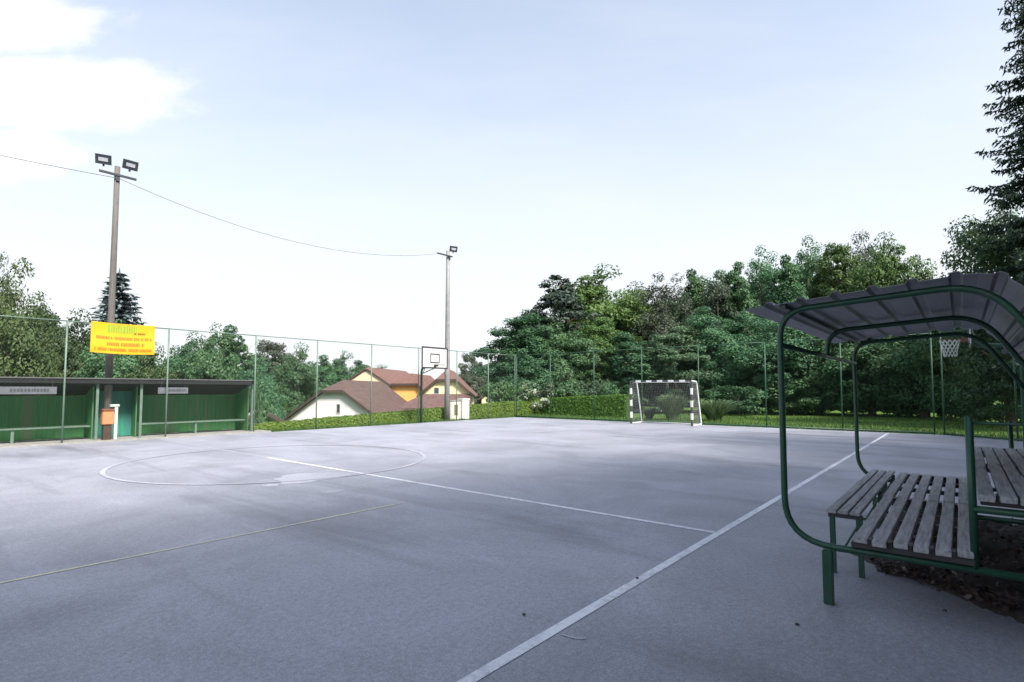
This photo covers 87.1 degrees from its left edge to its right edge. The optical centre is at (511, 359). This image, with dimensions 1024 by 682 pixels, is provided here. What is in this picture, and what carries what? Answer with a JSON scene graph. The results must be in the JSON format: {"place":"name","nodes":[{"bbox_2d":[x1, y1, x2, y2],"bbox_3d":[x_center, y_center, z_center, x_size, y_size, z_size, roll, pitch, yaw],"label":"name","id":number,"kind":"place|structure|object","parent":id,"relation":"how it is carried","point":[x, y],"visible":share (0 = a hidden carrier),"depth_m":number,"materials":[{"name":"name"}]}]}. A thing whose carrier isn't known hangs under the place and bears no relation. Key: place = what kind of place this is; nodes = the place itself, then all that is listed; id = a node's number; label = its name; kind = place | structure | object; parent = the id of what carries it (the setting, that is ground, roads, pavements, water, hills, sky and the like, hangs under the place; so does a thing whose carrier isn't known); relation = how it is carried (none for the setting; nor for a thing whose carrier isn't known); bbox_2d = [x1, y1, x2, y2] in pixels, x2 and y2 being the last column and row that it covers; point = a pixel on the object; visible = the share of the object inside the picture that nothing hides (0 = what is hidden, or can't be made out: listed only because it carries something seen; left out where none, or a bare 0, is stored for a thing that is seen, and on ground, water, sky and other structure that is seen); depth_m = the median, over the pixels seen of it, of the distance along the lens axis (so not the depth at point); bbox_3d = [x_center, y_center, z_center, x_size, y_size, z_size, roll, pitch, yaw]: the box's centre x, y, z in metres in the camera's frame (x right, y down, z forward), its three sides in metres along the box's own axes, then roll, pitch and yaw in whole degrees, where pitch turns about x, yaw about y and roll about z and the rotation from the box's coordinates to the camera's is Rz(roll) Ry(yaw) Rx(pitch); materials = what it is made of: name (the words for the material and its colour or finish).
{"place":"outdoors","nodes":[
{"label":"outdoors","id":0,"kind":"place"},
{"bbox_2d":[0,0,1023,380],"label":"sky","id":1,"kind":"structure","parent":0,"point":[536,140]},
{"bbox_2d":[268,400,1022,441],"bbox_3d":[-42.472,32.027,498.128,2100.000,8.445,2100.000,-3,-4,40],"label":"ground","id":2,"kind":"structure","parent":0,"point":[835,414],"depth_m":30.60,"materials":[{"name":"green plant"}]},
{"bbox_2d":[0,250,22,349],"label":"leafy tree","id":3,"kind":"object","parent":2,"relation":"on","point":[5,274],"visible":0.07,"depth_m":36.50,"materials":[{"name":"green plant"}]},
{"bbox_2d":[0,257,66,441],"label":"leafy tree","id":4,"kind":"object","parent":2,"relation":"on","point":[14,335],"visible":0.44,"depth_m":30.01,"materials":[{"name":"green plant"}]},
{"bbox_2d":[0,292,84,427],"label":"leafy tree","id":5,"kind":"object","parent":2,"relation":"on","point":[61,347],"visible":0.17,"depth_m":35.69,"materials":[{"name":"green plant"}]},
{"bbox_2d":[22,308,104,438],"bbox_3d":[-30.486,3.163,37.763,6.649,13.737,6.700,-2,-4,33],"label":"leafy tree","id":6,"kind":"object","parent":2,"relation":"on","point":[84,340],"visible":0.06,"depth_m":37.80,"materials":[{"name":"green plant"}]},
{"bbox_2d":[59,318,169,438],"bbox_3d":[-26.380,3.391,35.769,6.299,12.440,6.347,0,-3,-8],"label":"leafy tree","id":7,"kind":"object","parent":2,"relation":"on","point":[119,368],"visible":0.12,"depth_m":34.58,"materials":[{"name":"green plant"}]},
{"bbox_2d":[82,267,146,355],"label":"spruce tree","id":8,"kind":"object","parent":2,"relation":"on","point":[124,310],"visible":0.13,"depth_m":46.13,"materials":[{"name":"green plant"}]},
{"bbox_2d":[0,429,266,445],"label":"concrete apron","id":9,"kind":"object","parent":2,"relation":"on","point":[7,443],"visible":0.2,"depth_m":18.08,"materials":[{"name":"concrete"}]},
{"bbox_2d":[100,409,114,439],"bbox_3d":[-12.988,2.068,17.269,0.290,0.990,0.330,-3,-4,40],"label":"litter bin","id":10,"kind":"object","parent":9,"relation":"on","point":[104,421],"visible":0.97,"depth_m":17.19,"materials":[{"name":"metal"}]},
{"bbox_2d":[109,404,119,438],"bbox_3d":[-12.862,2.005,17.392,0.140,1.130,0.245,-3,-4,40],"label":"marker post","id":11,"kind":"object","parent":9,"relation":"on","point":[116,406],"visible":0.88,"depth_m":17.39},
{"bbox_2d":[95,153,138,408],"bbox_3d":[-13.272,-1.947,17.806,0.391,9.728,1.197,-3,-4,40],"label":"light pole","id":12,"kind":"object","parent":9,"relation":"on","point":[104,160],"visible":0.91,"depth_m":17.89,"materials":[{"name":"brown wood"}]},
{"bbox_2d":[121,179,436,255],"bbox_3d":[-8.568,-5.472,23.457,0.025,1.084,14.188,-3,-4,41],"label":"overhead cable","id":13,"kind":"object","parent":12,"relation":"attached to","point":[268,234],"visible":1,"depth_m":21.75,"materials":[{"name":"metal"}]},
{"bbox_2d":[0,377,253,443],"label":"team shelter","id":14,"kind":"object","parent":9,"relation":"on","point":[229,389],"visible":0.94,"depth_m":18.17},
{"bbox_2d":[0,430,270,447],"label":"concrete kerb","id":15,"kind":"structure","parent":2,"relation":"on","point":[47,444],"depth_m":17.20,"materials":[{"name":"concrete"}]},
{"bbox_2d":[120,343,181,433],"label":"leafy tree","id":16,"kind":"object","parent":2,"relation":"on","point":[148,362],"visible":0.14,"depth_m":35.75,"materials":[{"name":"green plant"}]},
{"bbox_2d":[157,331,205,431],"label":"leafy tree","id":17,"kind":"object","parent":2,"relation":"on","point":[176,358],"visible":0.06,"depth_m":39.45,"materials":[{"name":"green plant"}]},
{"bbox_2d":[171,322,243,432],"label":"leafy tree","id":18,"kind":"object","parent":2,"relation":"on","point":[203,360],"visible":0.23,"depth_m":36.48,"materials":[{"name":"green plant"}]},
{"bbox_2d":[203,324,263,430],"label":"leafy tree","id":19,"kind":"object","parent":2,"relation":"on","point":[230,341],"visible":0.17,"depth_m":39.86,"materials":[{"name":"green plant"}]},
{"bbox_2d":[221,358,286,429],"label":"leafy tree","id":20,"kind":"object","parent":2,"relation":"on","point":[270,399],"visible":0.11,"depth_m":36.25,"materials":[{"name":"green plant"}]},
{"bbox_2d":[223,411,284,429],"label":"shed","id":21,"kind":"structure","parent":2,"relation":"on","point":[272,417],"depth_m":32.82,"materials":[{"name":"green"}]},
{"bbox_2d":[0,315,514,445],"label":"wire fence","id":22,"kind":"object","parent":2,"relation":"on","point":[65,382],"visible":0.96,"depth_m":20.32,"materials":[{"name":"metal"}]},
{"bbox_2d":[90,321,154,354],"bbox_3d":[-12.519,-0.671,17.351,0.153,0.990,1.730,-3,-4,40],"label":"banner","id":23,"kind":"object","parent":22,"relation":"attached to","point":[113,338],"visible":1,"depth_m":17.30,"materials":[{"name":"yellow"}]},
{"bbox_2d":[249,384,271,423],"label":"bush","id":24,"kind":"object","parent":2,"relation":"on","point":[262,402],"visible":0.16,"depth_m":32.39,"materials":[{"name":"green plant"}]},
{"bbox_2d":[249,356,290,418],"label":"leafy tree","id":25,"kind":"object","parent":2,"relation":"on","point":[268,381],"visible":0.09,"depth_m":51.65,"materials":[{"name":"green plant"}]},
{"bbox_2d":[244,339,302,390],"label":"leafy tree","id":26,"kind":"object","parent":2,"relation":"on","point":[263,347],"visible":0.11,"depth_m":61.97,"materials":[{"name":"green plant"}]},
{"bbox_2d":[268,341,329,415],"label":"leafy tree","id":27,"kind":"object","parent":2,"relation":"on","point":[298,378],"visible":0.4,"depth_m":54.81,"materials":[{"name":"green plant"}]},
{"bbox_2d":[300,354,338,404],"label":"leafy tree","id":28,"kind":"object","parent":2,"relation":"on","point":[326,368],"visible":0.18,"depth_m":61.76,"materials":[{"name":"green plant"}]},
{"bbox_2d":[319,350,364,381],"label":"leafy tree","id":29,"kind":"object","parent":2,"relation":"on","point":[337,365],"visible":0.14,"depth_m":69.66,"materials":[{"name":"green plant"}]},
{"bbox_2d":[282,380,406,420],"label":"house","id":30,"kind":"structure","parent":2,"relation":"on","point":[333,390],"depth_m":46.11,"materials":[{"name":"brown tile"}]},
{"bbox_2d":[348,367,408,385],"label":"house","id":31,"kind":"structure","parent":2,"relation":"on","point":[382,376],"depth_m":60.51,"materials":[{"name":"brown tile"}]},
{"bbox_2d":[248,399,540,430],"bbox_3d":[-4.448,2.943,29.183,1.179,1.498,19.707,-3,-4,40],"label":"clipped hedge","id":32,"kind":"object","parent":2,"relation":"on","point":[396,416],"visible":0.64,"depth_m":27.25,"materials":[{"name":"green plant"}]},
{"bbox_2d":[388,373,433,401],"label":"house","id":33,"kind":"structure","parent":2,"relation":"on","point":[407,390],"depth_m":57.95,"materials":[{"name":"yellow paint"}]},
{"bbox_2d":[401,370,477,409],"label":"house","id":34,"kind":"structure","parent":2,"relation":"on","point":[438,399],"depth_m":55.59,"materials":[{"name":"white tile"}]},
{"bbox_2d":[437,246,457,419],"bbox_3d":[-3.609,-1.357,29.101,1.350,9.818,0.440,3,-4,-42],"label":"light pole","id":35,"kind":"object","parent":2,"relation":"on","point":[452,249],"visible":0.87,"depth_m":29.20,"materials":[{"name":"metal"}]},
{"bbox_2d":[450,400,461,419],"bbox_3d":[-3.242,2.803,29.614,0.480,1.170,0.920,-3,-4,40],"label":"meter cabinet","id":36,"kind":"object","parent":2,"relation":"on","point":[452,410],"visible":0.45,"depth_m":29.45,"materials":[{"name":"concrete"}]},
{"bbox_2d":[457,399,469,418],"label":"gate pillar","id":37,"kind":"structure","parent":2,"relation":"on","point":[465,411],"depth_m":30.06,"materials":[{"name":"white paint"}]},
{"bbox_2d":[458,352,486,403],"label":"leafy tree","id":38,"kind":"object","parent":2,"relation":"on","point":[473,383],"visible":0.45,"depth_m":73.16,"materials":[{"name":"green plant"}]},
{"bbox_2d":[480,379,518,402],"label":"bush","id":39,"kind":"object","parent":2,"relation":"on","point":[498,386],"visible":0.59,"depth_m":36.20,"materials":[{"name":"green plant"}]},
{"bbox_2d":[0,417,1023,681],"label":"sports court","id":40,"kind":"object","parent":2,"relation":"on","point":[428,583],"visible":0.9,"depth_m":5.04,"materials":[{"name":"asphalt"}]},
{"bbox_2d":[100,465,240,484],"bbox_3d":[-6.862,2.182,10.089,4.597,0.001,0.975,-2,-4,31],"label":"circle marking","id":41,"kind":"object","parent":40,"relation":"on","point":[102,472],"visible":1,"depth_m":9.51,"materials":[{"name":"paint"}]},
{"bbox_2d":[0,502,405,582],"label":"yellow line marking","id":42,"kind":"object","parent":40,"relation":"on","point":[187,545],"visible":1,"depth_m":5.54,"materials":[{"name":"paint"}]},
{"bbox_2d":[115,445,402,464],"bbox_3d":[-6.363,2.420,14.315,6.494,0.001,2.577,2,-4,-29],"label":"circle marking","id":43,"kind":"object","parent":40,"relation":"on","point":[234,448],"visible":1,"depth_m":14.63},
{"bbox_2d":[262,472,350,492],"bbox_3d":[-3.588,2.150,9.439,1.421,0.001,2.289,1,-3,-13],"label":"paint smear marking","id":44,"kind":"object","parent":40,"relation":"on","point":[303,477],"visible":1,"depth_m":9.97,"materials":[{"name":"paint"}]},
{"bbox_2d":[420,346,447,422],"bbox_3d":[-3.889,1.236,26.158,1.353,3.710,1.329,0,-3,1],"label":"basketball hoop","id":45,"kind":"object","parent":40,"relation":"on","point":[432,358],"visible":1,"depth_m":26.35,"materials":[{"name":"green paint"}]},
{"bbox_2d":[267,457,715,532],"bbox_3d":[-1.789,2.155,9.533,10.650,0.001,0.085,-3,-4,40],"label":"halfway line marking","id":46,"kind":"object","parent":40,"relation":"on","point":[517,499],"visible":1,"depth_m":7.82,"materials":[{"name":"paint"}]},
{"bbox_2d":[630,380,701,425],"bbox_3d":[7.293,2.020,25.627,3.085,2.084,1.188,-3,-4,40],"label":"handball goal","id":47,"kind":"object","parent":40,"relation":"on","point":[691,391],"visible":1,"depth_m":25.61,"materials":[{"name":"white paint"}]},
{"bbox_2d":[456,433,888,681],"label":"sideline marking","id":48,"kind":"object","parent":40,"relation":"on","point":[496,663],"visible":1,"depth_m":4.14,"materials":[{"name":"paint"}]},
{"bbox_2d":[827,469,894,577],"bbox_3d":[3.917,1.673,5.914,0.262,0.564,3.177,-3,-4,40],"label":"slatted bench","id":49,"kind":"object","parent":40,"relation":"on","point":[857,498],"visible":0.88,"depth_m":5.17,"materials":[{"name":"black paint"}]},
{"bbox_2d":[745,271,1023,605],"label":"bench shelter","id":50,"kind":"object","parent":40,"relation":"on","point":[992,305],"visible":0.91,"depth_m":4.48,"materials":[{"name":"paint"}]},
{"bbox_2d":[851,472,975,565],"bbox_3d":[4.051,1.415,5.290,0.700,0.090,4.070,-3,-4,40],"label":"slatted bench","id":51,"kind":"object","parent":50,"relation":"on","point":[922,546],"visible":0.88,"depth_m":4.43,"materials":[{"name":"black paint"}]},
{"bbox_2d":[974,446,1023,508],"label":"slatted bench","id":52,"kind":"object","parent":50,"relation":"on","point":[1004,472],"visible":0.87,"depth_m":4.32,"materials":[{"name":"black paint"}]},
{"bbox_2d":[852,511,1023,623],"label":"soil patch","id":53,"kind":"object","parent":40,"relation":"on","point":[989,546],"visible":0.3,"depth_m":4.76,"materials":[{"name":"brown soil"}]},
{"bbox_2d":[869,513,1023,613],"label":"leaf litter","id":54,"kind":"object","parent":53,"relation":"on","point":[946,580],"visible":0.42,"depth_m":4.45,"materials":[{"name":"plant"}]},
{"bbox_2d":[939,329,1023,447],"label":"basketball hoop","id":55,"kind":"object","parent":40,"relation":"on","point":[994,346],"visible":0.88,"depth_m":13.80,"materials":[{"name":"green paint"}]},
{"bbox_2d":[501,385,536,413],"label":"bush","id":56,"kind":"object","parent":2,"relation":"on","point":[510,391],"visible":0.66,"depth_m":34.98,"materials":[{"name":"green plant"}]},
{"bbox_2d":[468,312,571,399],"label":"leafy tree","id":57,"kind":"object","parent":2,"relation":"on","point":[515,335],"visible":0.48,"depth_m":38.74,"materials":[{"name":"green plant"}]},
{"bbox_2d":[500,309,558,360],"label":"leafy tree","id":58,"kind":"object","parent":2,"relation":"on","point":[543,315],"visible":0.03,"depth_m":47.14,"materials":[{"name":"green plant"}]},
{"bbox_2d":[489,339,571,399],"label":"leafy tree","id":59,"kind":"object","parent":2,"relation":"on","point":[536,370],"visible":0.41,"depth_m":37.17,"materials":[{"name":"green plant"}]},
{"bbox_2d":[517,381,556,409],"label":"bush","id":60,"kind":"object","parent":2,"relation":"on","point":[547,400],"visible":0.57,"depth_m":35.67,"materials":[{"name":"green plant"}]},
{"bbox_2d":[517,322,605,396],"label":"leafy tree","id":61,"kind":"object","parent":2,"relation":"on","point":[569,342],"visible":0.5,"depth_m":38.23,"materials":[{"name":"green plant"}]},
{"bbox_2d":[543,379,583,397],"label":"bush","id":62,"kind":"object","parent":2,"relation":"on","point":[563,389],"visible":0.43,"depth_m":36.19,"materials":[{"name":"green plant"}]},
{"bbox_2d":[528,275,603,337],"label":"pine tree","id":63,"kind":"object","parent":2,"relation":"on","point":[564,295],"visible":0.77,"depth_m":45.55,"materials":[{"name":"green plant"}]},
{"bbox_2d":[535,394,632,417],"bbox_3d":[4.291,2.997,34.660,7.310,1.650,1.164,-3,-4,40],"label":"clipped hedge","id":64,"kind":"object","parent":2,"relation":"on","point":[620,405],"visible":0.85,"depth_m":33.57,"materials":[{"name":"green plant"}]},
{"bbox_2d":[571,378,615,395],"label":"bush","id":65,"kind":"object","parent":2,"relation":"on","point":[593,384],"visible":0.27,"depth_m":37.14,"materials":[{"name":"green plant"}]},
{"bbox_2d":[570,316,634,395],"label":"leafy tree","id":66,"kind":"object","parent":2,"relation":"on","point":[595,334],"visible":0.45,"depth_m":39.85,"materials":[{"name":"green plant"}]},
{"bbox_2d":[547,263,664,387],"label":"leafy tree","id":67,"kind":"object","parent":2,"relation":"on","point":[588,292],"visible":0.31,"depth_m":50.76,"materials":[{"name":"green plant"}]},
{"bbox_2d":[599,382,636,406],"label":"bush","id":68,"kind":"object","parent":2,"relation":"on","point":[606,388],"visible":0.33,"depth_m":35.74,"materials":[{"name":"green plant"}]},
{"bbox_2d":[589,331,667,412],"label":"leafy tree","id":69,"kind":"object","parent":2,"relation":"on","point":[621,339],"visible":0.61,"depth_m":38.58,"materials":[{"name":"green plant"}]},
{"bbox_2d":[610,281,676,406],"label":"leafy tree","id":70,"kind":"object","parent":2,"relation":"on","point":[650,311],"visible":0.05,"depth_m":54.26,"materials":[{"name":"green plant"}]},
{"bbox_2d":[645,300,680,404],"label":"leafy tree","id":71,"kind":"object","parent":2,"relation":"on","point":[654,400],"visible":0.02,"depth_m":56.36,"materials":[{"name":"green plant"}]},
{"bbox_2d":[629,271,698,386],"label":"leafy tree","id":72,"kind":"object","parent":2,"relation":"on","point":[661,314],"visible":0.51,"depth_m":47.81,"materials":[{"name":"green plant"}]},
{"bbox_2d":[655,394,687,420],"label":"arching shrub","id":73,"kind":"object","parent":2,"relation":"on","point":[669,401],"visible":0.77,"depth_m":29.01,"materials":[{"name":"green plant"}]},
{"bbox_2d":[630,326,721,411],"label":"leafy tree","id":74,"kind":"object","parent":2,"relation":"on","point":[662,355],"visible":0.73,"depth_m":37.92,"materials":[{"name":"green plant"}]},
{"bbox_2d":[673,269,716,406],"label":"leafy tree","id":75,"kind":"object","parent":2,"relation":"on","point":[695,287],"visible":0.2,"depth_m":51.58,"materials":[{"name":"green plant"}]},
{"bbox_2d":[685,399,737,420],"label":"arching shrub","id":76,"kind":"object","parent":2,"relation":"on","point":[721,406],"visible":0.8,"depth_m":28.99,"materials":[{"name":"green plant"}]},
{"bbox_2d":[687,270,748,354],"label":"leafy tree","id":77,"kind":"object","parent":2,"relation":"on","point":[719,293],"visible":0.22,"depth_m":49.88,"materials":[{"name":"green plant"}]},
{"bbox_2d":[516,333,935,434],"bbox_3d":[7.879,1.271,26.155,19.852,3.840,0.070,-3,-4,40],"label":"wire fence","id":78,"kind":"object","parent":2,"relation":"on","point":[841,381],"visible":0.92,"depth_m":24.09,"materials":[{"name":"metal"}]},
{"bbox_2d":[679,306,773,413],"bbox_3d":[15.383,0.095,40.186,7.522,8.130,7.805,2,-4,-35],"label":"leafy tree","id":79,"kind":"object","parent":2,"relation":"on","point":[712,334],"visible":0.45,"depth_m":38.22,"materials":[{"name":"green plant"}]},
{"bbox_2d":[703,385,767,414],"bbox_3d":[14.743,2.737,35.352,4.142,2.240,4.257,2,-4,-27],"label":"bush","id":80,"kind":"object","parent":2,"relation":"on","point":[758,395],"visible":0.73,"depth_m":35.07,"materials":[{"name":"green plant"}]},
{"bbox_2d":[703,269,767,404],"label":"leafy tree","id":81,"kind":"object","parent":2,"relation":"on","point":[708,281],"visible":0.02,"depth_m":57.75,"materials":[{"name":"green plant"}]},
{"bbox_2d":[712,261,761,406],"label":"leafy tree","id":82,"kind":"object","parent":2,"relation":"on","point":[741,292],"visible":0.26,"depth_m":49.76,"materials":[{"name":"green plant"}]},
{"bbox_2d":[736,245,792,370],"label":"leafy tree","id":83,"kind":"object","parent":2,"relation":"on","point":[765,273],"visible":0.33,"depth_m":52.24,"materials":[{"name":"green plant"}]},
{"bbox_2d":[704,314,830,413],"bbox_3d":[18.092,0.295,38.316,8.337,7.482,8.651,-2,-4,30],"label":"leafy tree","id":84,"kind":"object","parent":2,"relation":"on","point":[771,336],"visible":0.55,"depth_m":36.47,"materials":[{"name":"green plant"}]},
{"bbox_2d":[746,267,806,404],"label":"leafy tree","id":85,"kind":"object","parent":2,"relation":"on","point":[773,279],"visible":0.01,"depth_m":58.00,"materials":[{"name":"green plant"}]},
{"bbox_2d":[765,253,808,331],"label":"leafy tree","id":86,"kind":"object","parent":2,"relation":"on","point":[790,286],"visible":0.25,"depth_m":49.69,"materials":[{"name":"green plant"}]},
{"bbox_2d":[758,382,824,414],"bbox_3d":[18.703,2.714,36.239,4.714,2.415,4.587,-1,-3,19],"label":"bush","id":87,"kind":"object","parent":2,"relation":"on","point":[774,407],"visible":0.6,"depth_m":35.63,"materials":[{"name":"green plant"}]},
{"bbox_2d":[791,235,845,294],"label":"leafy tree","id":88,"kind":"object","parent":2,"relation":"on","point":[808,264],"visible":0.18,"depth_m":54.25,"materials":[{"name":"green plant"}]},
{"bbox_2d":[759,326,881,414],"bbox_3d":[21.216,0.415,37.020,8.022,7.074,7.731,-2,-4,28],"label":"leafy tree","id":89,"kind":"object","parent":2,"relation":"on","point":[829,390],"visible":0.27,"depth_m":35.09,"materials":[{"name":"green plant"}]},
{"bbox_2d":[805,242,865,376],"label":"leafy tree","id":90,"kind":"object","parent":2,"relation":"on","point":[837,254],"visible":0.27,"depth_m":50.22,"materials":[{"name":"green plant"}]},
{"bbox_2d":[803,380,876,414],"bbox_3d":[21.914,2.567,35.972,4.847,2.735,4.981,0,-3,6],"label":"bush","id":91,"kind":"object","parent":2,"relation":"on","point":[838,405],"visible":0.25,"depth_m":34.73,"materials":[{"name":"green plant"}]},
{"bbox_2d":[790,335,929,416],"bbox_3d":[23.151,0.134,34.813,8.727,7.406,8.410,2,-4,-34],"label":"leafy tree","id":92,"kind":"object","parent":2,"relation":"on","point":[863,355],"visible":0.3,"depth_m":33.46,"materials":[{"name":"green plant"}]},
{"bbox_2d":[848,231,885,405],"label":"leafy tree","id":93,"kind":"object","parent":2,"relation":"on","point":[865,251],"visible":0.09,"depth_m":52.44,"materials":[{"name":"green plant"}]},
{"bbox_2d":[860,379,923,415],"bbox_3d":[24.436,2.423,34.321,4.645,2.858,4.774,3,-4,-41],"label":"bush","id":94,"kind":"object","parent":2,"relation":"on","point":[878,405],"visible":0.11,"depth_m":33.76,"materials":[{"name":"green plant"}]},
{"bbox_2d":[847,231,937,380],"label":"leafy tree","id":95,"kind":"object","parent":2,"relation":"on","point":[889,267],"visible":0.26,"depth_m":43.62,"materials":[{"name":"green plant"}]},
{"bbox_2d":[834,331,1001,417],"bbox_3d":[25.072,0.036,32.832,8.586,7.378,8.275,2,-4,-29],"label":"leafy tree","id":96,"kind":"object","parent":2,"relation":"on","point":[882,377],"visible":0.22,"depth_m":32.15,"materials":[{"name":"green plant"}]},
{"bbox_2d":[900,375,974,418],"bbox_3d":[25.059,2.221,31.067,4.452,2.903,4.575,-3,-4,39],"label":"bush","id":97,"kind":"object","parent":2,"relation":"on","point":[928,406],"visible":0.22,"depth_m":30.86,"materials":[{"name":"green plant"}]},
{"bbox_2d":[874,330,1020,422],"bbox_3d":[24.816,-0.343,29.009,7.545,7.725,7.272,-1,-3,11],"label":"leafy tree","id":98,"kind":"object","parent":2,"relation":"on","point":[951,405],"visible":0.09,"depth_m":29.67,"materials":[{"name":"green plant"}]},
{"bbox_2d":[918,178,1023,426],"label":"leafy tree","id":99,"kind":"object","parent":2,"relation":"on","point":[980,259],"visible":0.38,"depth_m":24.80,"materials":[{"name":"green plant"}]},
{"bbox_2d":[939,328,1022,440],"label":"wire fence","id":100,"kind":"object","parent":2,"relation":"on","point":[1016,411],"visible":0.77,"depth_m":18.46,"materials":[{"name":"metal"}]},
{"bbox_2d":[950,383,1021,425],"bbox_3d":[22.983,2.164,25.363,3.891,2.264,3.999,2,-4,-30],"label":"bush","id":101,"kind":"object","parent":2,"relation":"on","point":[983,413],"visible":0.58,"depth_m":25.48,"materials":[{"name":"green plant"}]},
{"bbox_2d":[955,0,1023,396],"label":"spruce tree","id":102,"kind":"object","parent":2,"relation":"on","point":[1016,224],"visible":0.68,"depth_m":22.68,"materials":[{"name":"green plant"}]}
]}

